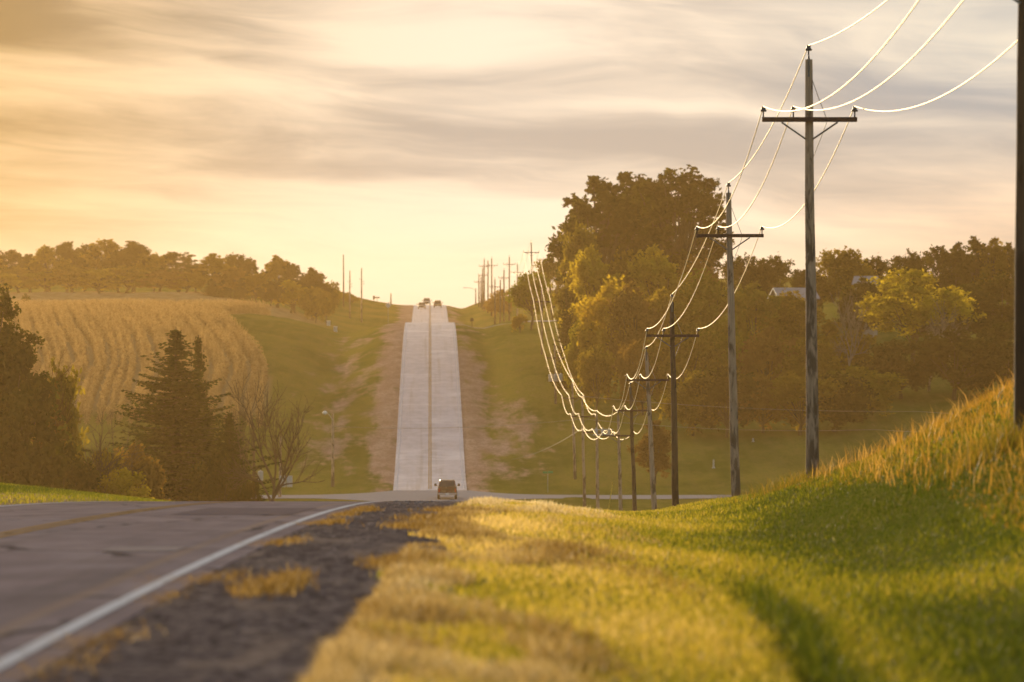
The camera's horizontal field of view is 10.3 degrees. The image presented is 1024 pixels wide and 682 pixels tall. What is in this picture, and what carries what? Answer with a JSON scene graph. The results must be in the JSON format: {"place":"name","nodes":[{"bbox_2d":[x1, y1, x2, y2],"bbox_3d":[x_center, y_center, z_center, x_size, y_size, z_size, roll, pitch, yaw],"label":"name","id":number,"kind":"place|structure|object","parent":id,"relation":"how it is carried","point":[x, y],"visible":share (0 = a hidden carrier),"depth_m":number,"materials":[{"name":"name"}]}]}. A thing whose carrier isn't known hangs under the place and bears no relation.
{"place":"outdoors","nodes":[
{"label":"outdoors","id":0,"kind":"place"},
{"bbox_2d":[0,305,466,681],"bbox_3d":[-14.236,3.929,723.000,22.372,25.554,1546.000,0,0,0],"label":"road","id":1,"kind":"structure","parent":0,"point":[54,578],"depth_m":77.39,"materials":[{"name":"grey asphalt"}]},
{"bbox_2d":[0,501,378,669],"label":"edge line","id":2,"kind":"object","parent":1,"relation":"on","point":[19,654],"visible":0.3,"depth_m":48.69,"materials":[{"name":"white paint"}]},
{"bbox_2d":[170,508,314,514],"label":"road patch","id":3,"kind":"object","parent":1,"relation":"on","point":[248,511],"visible":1,"depth_m":103.19,"materials":[{"name":"grey asphalt"}]},
{"bbox_2d":[251,490,730,500],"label":"side road","id":4,"kind":"structure","parent":0,"point":[418,495],"depth_m":581.88,"materials":[{"name":"grey asphalt"}]},
{"bbox_2d":[0,0,1017,307],"label":"sky","id":5,"kind":"structure","parent":0,"point":[417,143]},
{"bbox_2d":[0,277,1023,681],"bbox_3d":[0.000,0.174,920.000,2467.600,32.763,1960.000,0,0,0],"label":"terrain","id":6,"kind":"structure","parent":0,"point":[348,375],"depth_m":666.76,"materials":[{"name":"green plant"}]},
{"bbox_2d":[0,249,30,291],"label":"tree","id":7,"kind":"object","parent":6,"relation":"on","point":[11,258],"visible":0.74,"depth_m":1083.09,"materials":[{"name":"green plant"}]},
{"bbox_2d":[0,283,44,389],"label":"tree","id":8,"kind":"object","parent":6,"relation":"on","point":[7,313],"visible":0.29,"depth_m":403.99,"materials":[{"name":"green plant"}]},
{"bbox_2d":[0,326,60,455],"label":"tree","id":9,"kind":"object","parent":6,"relation":"on","point":[16,365],"visible":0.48,"depth_m":395.78,"materials":[{"name":"green plant"}]},
{"bbox_2d":[0,387,80,490],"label":"shrub","id":10,"kind":"object","parent":6,"relation":"on","point":[23,462],"visible":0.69,"depth_m":390.52,"materials":[{"name":"green plant"}]},
{"bbox_2d":[20,271,65,291],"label":"tree","id":11,"kind":"object","parent":6,"relation":"on","point":[34,279],"visible":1,"depth_m":1066.76,"materials":[{"name":"green plant"}]},
{"bbox_2d":[23,244,73,291],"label":"pine tree","id":12,"kind":"object","parent":6,"relation":"on","point":[44,257],"visible":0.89,"depth_m":1075.11,"materials":[{"name":"green plant"}]},
{"bbox_2d":[31,356,89,487],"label":"tree","id":13,"kind":"object","parent":6,"relation":"on","point":[70,382],"visible":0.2,"depth_m":411.87,"materials":[{"name":"green plant"}]},
{"bbox_2d":[52,241,88,291],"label":"pine tree","id":14,"kind":"object","parent":6,"relation":"on","point":[65,250],"visible":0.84,"depth_m":1080.41,"materials":[{"name":"green plant"}]},
{"bbox_2d":[45,264,98,291],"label":"tree","id":15,"kind":"object","parent":6,"relation":"on","point":[72,273],"visible":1,"depth_m":1064.50,"materials":[{"name":"green plant"}]},
{"bbox_2d":[57,443,101,491],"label":"shrub","id":16,"kind":"object","parent":6,"relation":"on","point":[85,476],"visible":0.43,"depth_m":395.17,"materials":[{"name":"green plant"}]},
{"bbox_2d":[0,482,171,504],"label":"verge grass","id":17,"kind":"structure","parent":6,"relation":"on","point":[92,496],"depth_m":154.05,"materials":[{"name":"green plant"}]},
{"bbox_2d":[67,269,127,293],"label":"tree","id":18,"kind":"object","parent":6,"relation":"on","point":[98,274],"visible":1,"depth_m":1063.61,"materials":[{"name":"green plant"}]},
{"bbox_2d":[76,238,122,291],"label":"pine tree","id":19,"kind":"object","parent":6,"relation":"on","point":[97,249],"visible":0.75,"depth_m":1091.45,"materials":[{"name":"green plant"}]},
{"bbox_2d":[80,396,150,494],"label":"bare tree","id":20,"kind":"object","parent":6,"relation":"on","point":[112,461],"visible":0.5,"depth_m":400.99,"materials":[{"name":"brown plant"}]},
{"bbox_2d":[93,467,153,498],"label":"shrub","id":21,"kind":"object","parent":6,"relation":"on","point":[124,478],"visible":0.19,"depth_m":397.30,"materials":[{"name":"green plant"}]},
{"bbox_2d":[100,265,154,292],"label":"tree","id":22,"kind":"object","parent":6,"relation":"on","point":[133,274],"visible":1,"depth_m":1065.21,"materials":[{"name":"green plant"}]},
{"bbox_2d":[102,240,153,292],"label":"pine tree","id":23,"kind":"object","parent":6,"relation":"on","point":[131,250],"visible":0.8,"depth_m":1086.88,"materials":[{"name":"green plant"}]},
{"bbox_2d":[0,297,271,428],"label":"corn plants","id":24,"kind":"object","parent":6,"relation":"on","point":[113,320],"visible":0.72,"depth_m":770.13,"materials":[{"name":"beige plant"}]},
{"bbox_2d":[113,441,170,500],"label":"shrub","id":25,"kind":"object","parent":6,"relation":"on","point":[155,481],"visible":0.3,"depth_m":411.33,"materials":[{"name":"green plant"}]},
{"bbox_2d":[133,252,173,291],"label":"tree","id":26,"kind":"object","parent":6,"relation":"on","point":[155,263],"visible":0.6,"depth_m":1084.51,"materials":[{"name":"green plant"}]},
{"bbox_2d":[131,269,187,291],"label":"tree","id":27,"kind":"object","parent":6,"relation":"on","point":[169,278],"visible":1,"depth_m":1067.40,"materials":[{"name":"green plant"}]},
{"bbox_2d":[157,251,202,291],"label":"pine tree","id":28,"kind":"object","parent":6,"relation":"on","point":[175,257],"visible":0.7,"depth_m":1087.42,"materials":[{"name":"green plant"}]},
{"bbox_2d":[80,330,285,500],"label":"spruce tree","id":29,"kind":"object","parent":6,"relation":"on","point":[177,420],"visible":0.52,"depth_m":450.74,"materials":[{"name":"green plant"}]},
{"bbox_2d":[162,272,210,292],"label":"tree","id":30,"kind":"object","parent":6,"relation":"on","point":[197,280],"visible":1,"depth_m":1070.30,"materials":[{"name":"green plant"}]},
{"bbox_2d":[181,335,222,483],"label":"spruce tree","id":31,"kind":"object","parent":6,"relation":"on","point":[198,350],"visible":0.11,"depth_m":467.77,"materials":[{"name":"green plant"}]},
{"bbox_2d":[191,253,236,293],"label":"pine tree","id":32,"kind":"object","parent":6,"relation":"on","point":[212,264],"visible":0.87,"depth_m":1081.14,"materials":[{"name":"green plant"}]},
{"bbox_2d":[188,448,244,500],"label":"shrub","id":33,"kind":"object","parent":6,"relation":"on","point":[212,485],"visible":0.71,"depth_m":439.42,"materials":[{"name":"green plant"}]},
{"bbox_2d":[211,266,246,297],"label":"tree","id":34,"kind":"object","parent":6,"relation":"on","point":[231,274],"visible":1,"depth_m":1071.19,"materials":[{"name":"green plant"}]},
{"bbox_2d":[210,413,251,500],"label":"spruce tree","id":35,"kind":"object","parent":6,"relation":"on","point":[228,438],"visible":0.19,"depth_m":445.81,"materials":[{"name":"green plant"}]},
{"bbox_2d":[24,501,466,681],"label":"gravel shoulder","id":36,"kind":"object","parent":6,"relation":"on","point":[253,647],"visible":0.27,"depth_m":44.77},
{"bbox_2d":[33,500,468,680],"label":"gravel stones","id":37,"kind":"object","parent":36,"relation":"on","point":[416,502],"visible":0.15,"depth_m":61.84,"materials":[{"name":"grey gravel"}]},
{"bbox_2d":[215,367,324,500],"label":"bare tree","id":38,"kind":"object","parent":6,"relation":"on","point":[275,491],"visible":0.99,"depth_m":429.30,"materials":[{"name":"brown plant"}]},
{"bbox_2d":[255,280,285,305],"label":"tree","id":39,"kind":"object","parent":6,"relation":"on","point":[275,292],"visible":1,"depth_m":1063.30,"materials":[{"name":"green plant"}]},
{"bbox_2d":[0,504,545,681],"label":"weed tufts","id":40,"kind":"object","parent":6,"relation":"on","point":[280,582],"visible":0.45,"depth_m":55.21,"materials":[{"name":"yellow plant"}]},
{"bbox_2d":[261,255,290,307],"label":"pine tree","id":41,"kind":"object","parent":6,"relation":"on","point":[274,268],"visible":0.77,"depth_m":1088.89,"materials":[{"name":"green plant"}]},
{"bbox_2d":[273,279,309,312],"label":"tree","id":42,"kind":"object","parent":6,"relation":"on","point":[291,293],"visible":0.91,"depth_m":1070.44,"materials":[{"name":"green plant"}]},
{"bbox_2d":[278,262,312,312],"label":"pine tree","id":43,"kind":"object","parent":6,"relation":"on","point":[291,273],"visible":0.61,"depth_m":1082.91,"materials":[{"name":"green plant"}]},
{"bbox_2d":[297,286,334,322],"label":"tree","id":44,"kind":"object","parent":6,"relation":"on","point":[318,305],"visible":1,"depth_m":1060.61,"materials":[{"name":"green plant"}]},
{"bbox_2d":[299,267,334,319],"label":"tree","id":45,"kind":"object","parent":6,"relation":"on","point":[316,277],"visible":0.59,"depth_m":1083.88,"materials":[{"name":"green plant"}]},
{"bbox_2d":[504,270,554,329],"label":"tree","id":46,"kind":"object","parent":6,"relation":"on","point":[520,296],"visible":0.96,"depth_m":845.67,"materials":[{"name":"green plant"}]},
{"bbox_2d":[530,257,565,318],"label":"tree","id":47,"kind":"object","parent":6,"relation":"on","point":[547,266],"visible":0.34,"depth_m":959.60,"materials":[{"name":"green plant"}]},
{"bbox_2d":[546,288,580,388],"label":"spruce tree","id":48,"kind":"object","parent":6,"relation":"on","point":[567,320],"visible":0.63,"depth_m":721.66,"materials":[{"name":"green plant"}]},
{"bbox_2d":[560,319,593,397],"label":"bush","id":49,"kind":"object","parent":6,"relation":"on","point":[571,352],"visible":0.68,"depth_m":705.44,"materials":[{"name":"green plant"}]},
{"bbox_2d":[552,215,606,327],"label":"tree","id":50,"kind":"object","parent":6,"relation":"on","point":[582,238],"visible":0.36,"depth_m":750.75,"materials":[{"name":"green plant"}]},
{"bbox_2d":[557,243,622,334],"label":"tree","id":51,"kind":"object","parent":6,"relation":"on","point":[588,272],"visible":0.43,"depth_m":740.57,"materials":[{"name":"green plant"}]},
{"bbox_2d":[573,342,617,411],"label":"tree","id":52,"kind":"object","parent":6,"relation":"on","point":[595,369],"visible":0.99,"depth_m":689.79,"materials":[{"name":"green plant"}]},
{"bbox_2d":[542,175,658,285],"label":"cottonwood tree","id":53,"kind":"object","parent":6,"relation":"on","point":[607,225],"visible":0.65,"depth_m":762.93,"materials":[{"name":"green plant"}]},
{"bbox_2d":[574,274,635,399],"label":"tree","id":54,"kind":"object","parent":6,"relation":"on","point":[598,316],"visible":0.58,"depth_m":703.48,"materials":[{"name":"green plant"}]},
{"bbox_2d":[603,412,634,510],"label":"utility pole","id":55,"kind":"object","parent":6,"relation":"on","point":[618,436],"visible":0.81,"depth_m":438.88,"materials":[{"name":"brown wood"}]},
{"bbox_2d":[612,382,646,510],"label":"utility pole","id":56,"kind":"object","parent":6,"relation":"on","point":[634,497],"visible":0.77,"depth_m":380.89,"materials":[{"name":"brown wood"}]},
{"bbox_2d":[606,246,654,298],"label":"tree","id":57,"kind":"object","parent":6,"relation":"on","point":[618,266],"visible":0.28,"depth_m":743.55,"materials":[{"name":"green plant"}]},
{"bbox_2d":[604,281,663,402],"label":"tree","id":58,"kind":"object","parent":6,"relation":"on","point":[639,313],"visible":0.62,"depth_m":698.47,"materials":[{"name":"green plant"}]},
{"bbox_2d":[598,171,680,254],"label":"cottonwood tree","id":59,"kind":"object","parent":6,"relation":"on","point":[625,178],"visible":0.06,"depth_m":783.04,"materials":[{"name":"green plant"}]},
{"bbox_2d":[611,337,669,414],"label":"bush","id":60,"kind":"object","parent":6,"relation":"on","point":[624,367],"visible":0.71,"depth_m":683.03,"materials":[{"name":"green plant"}]},
{"bbox_2d":[626,347,669,509],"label":"utility pole","id":61,"kind":"object","parent":6,"relation":"on","point":[652,466],"visible":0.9,"depth_m":322.89,"materials":[{"name":"brown wood"}]},
{"bbox_2d":[626,419,671,483],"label":"bush","id":62,"kind":"object","parent":6,"relation":"on","point":[661,442],"visible":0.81,"depth_m":603.10,"materials":[{"name":"green plant"}]},
{"bbox_2d":[287,496,1014,681],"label":"dry grass","id":63,"kind":"structure","parent":6,"relation":"on","point":[331,662],"depth_m":44.16,"materials":[{"name":"yellow plant"}]},
{"bbox_2d":[624,244,695,329],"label":"tree","id":64,"kind":"object","parent":6,"relation":"on","point":[656,270],"visible":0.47,"depth_m":742.19,"materials":[{"name":"green plant"}]},
{"bbox_2d":[645,294,699,506],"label":"utility pole","id":65,"kind":"object","parent":6,"relation":"on","point":[672,335],"visible":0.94,"depth_m":261.88,"materials":[{"name":"brown wood"}]},
{"bbox_2d":[645,286,701,393],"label":"tree","id":66,"kind":"object","parent":6,"relation":"on","point":[659,302],"visible":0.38,"depth_m":704.54,"materials":[{"name":"green plant"}]},
{"bbox_2d":[618,164,734,278],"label":"cottonwood tree","id":67,"kind":"object","parent":6,"relation":"on","point":[700,202],"visible":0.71,"depth_m":769.47,"materials":[{"name":"green plant"}]},
{"bbox_2d":[641,320,724,413],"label":"tree","id":68,"kind":"object","parent":6,"relation":"on","point":[701,350],"visible":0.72,"depth_m":680.76,"materials":[{"name":"green plant"}]},
{"bbox_2d":[348,385,1023,681],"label":"lawn grass","id":69,"kind":"structure","parent":6,"relation":"on","point":[810,649],"depth_m":57.71,"materials":[{"name":"green plant"}]},
{"bbox_2d":[657,370,729,435],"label":"bush","id":70,"kind":"object","parent":6,"relation":"on","point":[690,417],"visible":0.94,"depth_m":659.96,"materials":[{"name":"green plant"}]},
{"bbox_2d":[673,254,720,301],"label":"tree","id":71,"kind":"object","parent":6,"relation":"on","point":[696,265],"visible":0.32,"depth_m":747.50,"materials":[{"name":"green plant"}]},
{"bbox_2d":[678,267,749,348],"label":"tree","id":72,"kind":"object","parent":6,"relation":"on","point":[708,305],"visible":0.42,"depth_m":713.78,"materials":[{"name":"green plant"}]},
{"bbox_2d":[684,365,764,437],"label":"bush","id":73,"kind":"object","parent":6,"relation":"on","point":[717,392],"visible":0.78,"depth_m":659.30,"materials":[{"name":"green plant"}]},
{"bbox_2d":[696,315,758,378],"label":"bush","id":74,"kind":"object","parent":6,"relation":"on","point":[721,339],"visible":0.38,"depth_m":687.99,"materials":[{"name":"green plant"}]},
{"bbox_2d":[695,183,763,496],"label":"utility pole","id":75,"kind":"object","parent":6,"relation":"on","point":[734,447],"visible":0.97,"depth_m":204.88,"materials":[{"name":"brown wood"}]},
{"bbox_2d":[512,0,919,439],"bbox_3d":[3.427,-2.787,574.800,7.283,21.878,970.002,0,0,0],"label":"power line wire","id":76,"kind":"object","parent":75,"relation":"attached to","point":[735,188],"visible":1,"depth_m":158.15,"materials":[{"name":"metal"}]},
{"bbox_2d":[515,0,963,438],"bbox_3d":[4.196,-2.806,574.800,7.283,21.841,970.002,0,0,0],"label":"power line wire","id":77,"kind":"object","parent":75,"relation":"attached to","point":[957,7],"visible":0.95,"depth_m":155.73,"materials":[{"name":"metal"}]},
{"bbox_2d":[524,41,1016,439],"bbox_3d":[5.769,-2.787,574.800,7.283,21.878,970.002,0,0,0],"label":"power line wire","id":78,"kind":"object","parent":75,"relation":"attached to","point":[804,204],"visible":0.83,"depth_m":159.82,"materials":[{"name":"metal"}]},
{"bbox_2d":[719,252,762,298],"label":"tree","id":79,"kind":"object","parent":6,"relation":"on","point":[739,268],"visible":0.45,"depth_m":798.79,"materials":[{"name":"green plant"}]},
{"bbox_2d":[736,280,782,343],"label":"tree","id":80,"kind":"object","parent":6,"relation":"on","point":[756,311],"visible":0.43,"depth_m":722.28,"materials":[{"name":"green plant"}]},
{"bbox_2d":[723,373,804,432],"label":"bush","id":81,"kind":"object","parent":6,"relation":"on","point":[764,413],"visible":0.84,"depth_m":661.85,"materials":[{"name":"green plant"}]},
{"bbox_2d":[751,251,794,294],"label":"tree","id":82,"kind":"object","parent":6,"relation":"on","point":[774,274],"visible":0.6,"depth_m":798.50,"materials":[{"name":"green plant"}]},
{"bbox_2d":[753,296,842,361],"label":"tree","id":83,"kind":"object","parent":6,"relation":"on","point":[794,315],"visible":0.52,"depth_m":714.41,"materials":[{"name":"green plant"}]},
{"bbox_2d":[762,367,843,434],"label":"bush","id":84,"kind":"object","parent":6,"relation":"on","point":[792,388],"visible":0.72,"depth_m":660.16,"materials":[{"name":"green plant"}]},
{"bbox_2d":[788,267,826,310],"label":"tree","id":85,"kind":"object","parent":6,"relation":"on","point":[799,279],"visible":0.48,"depth_m":805.11,"materials":[{"name":"green plant"}]},
{"bbox_2d":[760,45,857,477],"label":"utility pole","id":86,"kind":"object","parent":6,"relation":"on","point":[812,422],"visible":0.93,"depth_m":145.88,"materials":[{"name":"brown wood"}]},
{"bbox_2d":[799,371,878,431],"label":"bush","id":87,"kind":"object","parent":6,"relation":"on","point":[851,405],"visible":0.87,"depth_m":661.87,"materials":[{"name":"green plant"}]},
{"bbox_2d":[817,327,877,372],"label":"tree","id":88,"kind":"object","parent":6,"relation":"on","point":[868,338],"visible":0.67,"depth_m":710.14,"materials":[{"name":"green plant"}]},
{"bbox_2d":[816,245,881,319],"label":"tree","id":89,"kind":"object","parent":6,"relation":"on","point":[842,269],"visible":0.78,"depth_m":797.88,"materials":[{"name":"green plant"}]},
{"bbox_2d":[829,288,871,365],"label":"bare tree","id":90,"kind":"object","parent":6,"relation":"on","point":[851,334],"visible":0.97,"depth_m":704.85,"materials":[{"name":"plant"}]},
{"bbox_2d":[834,275,882,333],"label":"tree","id":91,"kind":"object","parent":6,"relation":"on","point":[863,288],"visible":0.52,"depth_m":754.82,"materials":[{"name":"green plant"}]},
{"bbox_2d":[697,411,1023,507],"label":"weed clumps","id":92,"kind":"object","parent":6,"relation":"on","point":[1001,438],"visible":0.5,"depth_m":90.09,"materials":[{"name":"plant"}]},
{"bbox_2d":[820,366,908,416],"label":"bush","id":93,"kind":"object","parent":6,"relation":"on","point":[875,379],"visible":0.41,"depth_m":673.66,"materials":[{"name":"green plant"}]},
{"bbox_2d":[852,338,949,398],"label":"bush","id":94,"kind":"object","parent":6,"relation":"on","point":[887,360],"visible":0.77,"depth_m":691.42,"materials":[{"name":"green plant"}]},
{"bbox_2d":[793,371,1023,532],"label":"tall grass","id":95,"kind":"structure","parent":6,"relation":"on","point":[988,410],"depth_m":108.69,"materials":[{"name":"yellow plant"}]},
{"bbox_2d":[884,248,935,301],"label":"tree","id":96,"kind":"object","parent":6,"relation":"on","point":[914,261],"visible":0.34,"depth_m":794.16,"materials":[{"name":"green plant"}]},
{"bbox_2d":[855,266,986,364],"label":"tree","id":97,"kind":"object","parent":6,"relation":"on","point":[924,304],"visible":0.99,"depth_m":721.77,"materials":[{"name":"green plant"}]},
{"bbox_2d":[923,244,956,299],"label":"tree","id":98,"kind":"object","parent":6,"relation":"on","point":[940,255],"visible":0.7,"depth_m":799.11,"materials":[{"name":"green plant"}]},
{"bbox_2d":[935,241,974,289],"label":"tree","id":99,"kind":"object","parent":6,"relation":"on","point":[960,260],"visible":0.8,"depth_m":798.92,"materials":[{"name":"green plant"}]},
{"bbox_2d":[912,327,1013,399],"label":"tree","id":100,"kind":"object","parent":6,"relation":"on","point":[937,350],"visible":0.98,"depth_m":687.73,"materials":[{"name":"green plant"}]},
{"bbox_2d":[920,284,1011,335],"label":"tree","id":101,"kind":"object","parent":6,"relation":"on","point":[982,298],"visible":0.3,"depth_m":737.82,"materials":[{"name":"green plant"}]},
{"bbox_2d":[962,235,987,282],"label":"tree","id":102,"kind":"object","parent":6,"relation":"on","point":[975,245],"visible":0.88,"depth_m":800.89,"materials":[{"name":"green plant"}]},
{"bbox_2d":[959,322,1013,389],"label":"bush","id":103,"kind":"object","parent":6,"relation":"on","point":[999,334],"visible":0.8,"depth_m":687.34,"materials":[{"name":"green plant"}]},
{"bbox_2d":[965,272,1014,345],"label":"tree","id":104,"kind":"object","parent":6,"relation":"on","point":[1001,286],"visible":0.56,"depth_m":743.12,"materials":[{"name":"green plant"}]},
{"bbox_2d":[972,237,1012,285],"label":"tree","id":105,"kind":"object","parent":6,"relation":"on","point":[996,258],"visible":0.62,"depth_m":799.21,"materials":[{"name":"green plant"}]},
{"bbox_2d":[1014,0,1023,433],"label":"utility pole","id":106,"kind":"object","parent":6,"relation":"on","point":[1019,326],"visible":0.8,"depth_m":89.89,"materials":[{"name":"brown wood"}]},
{"bbox_2d":[518,0,887,415],"bbox_3d":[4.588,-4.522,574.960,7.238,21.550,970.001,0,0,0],"label":"power line wire","id":107,"kind":"object","parent":106,"relation":"attached to","point":[726,187],"visible":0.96,"depth_m":196.73,"materials":[{"name":"metal"}]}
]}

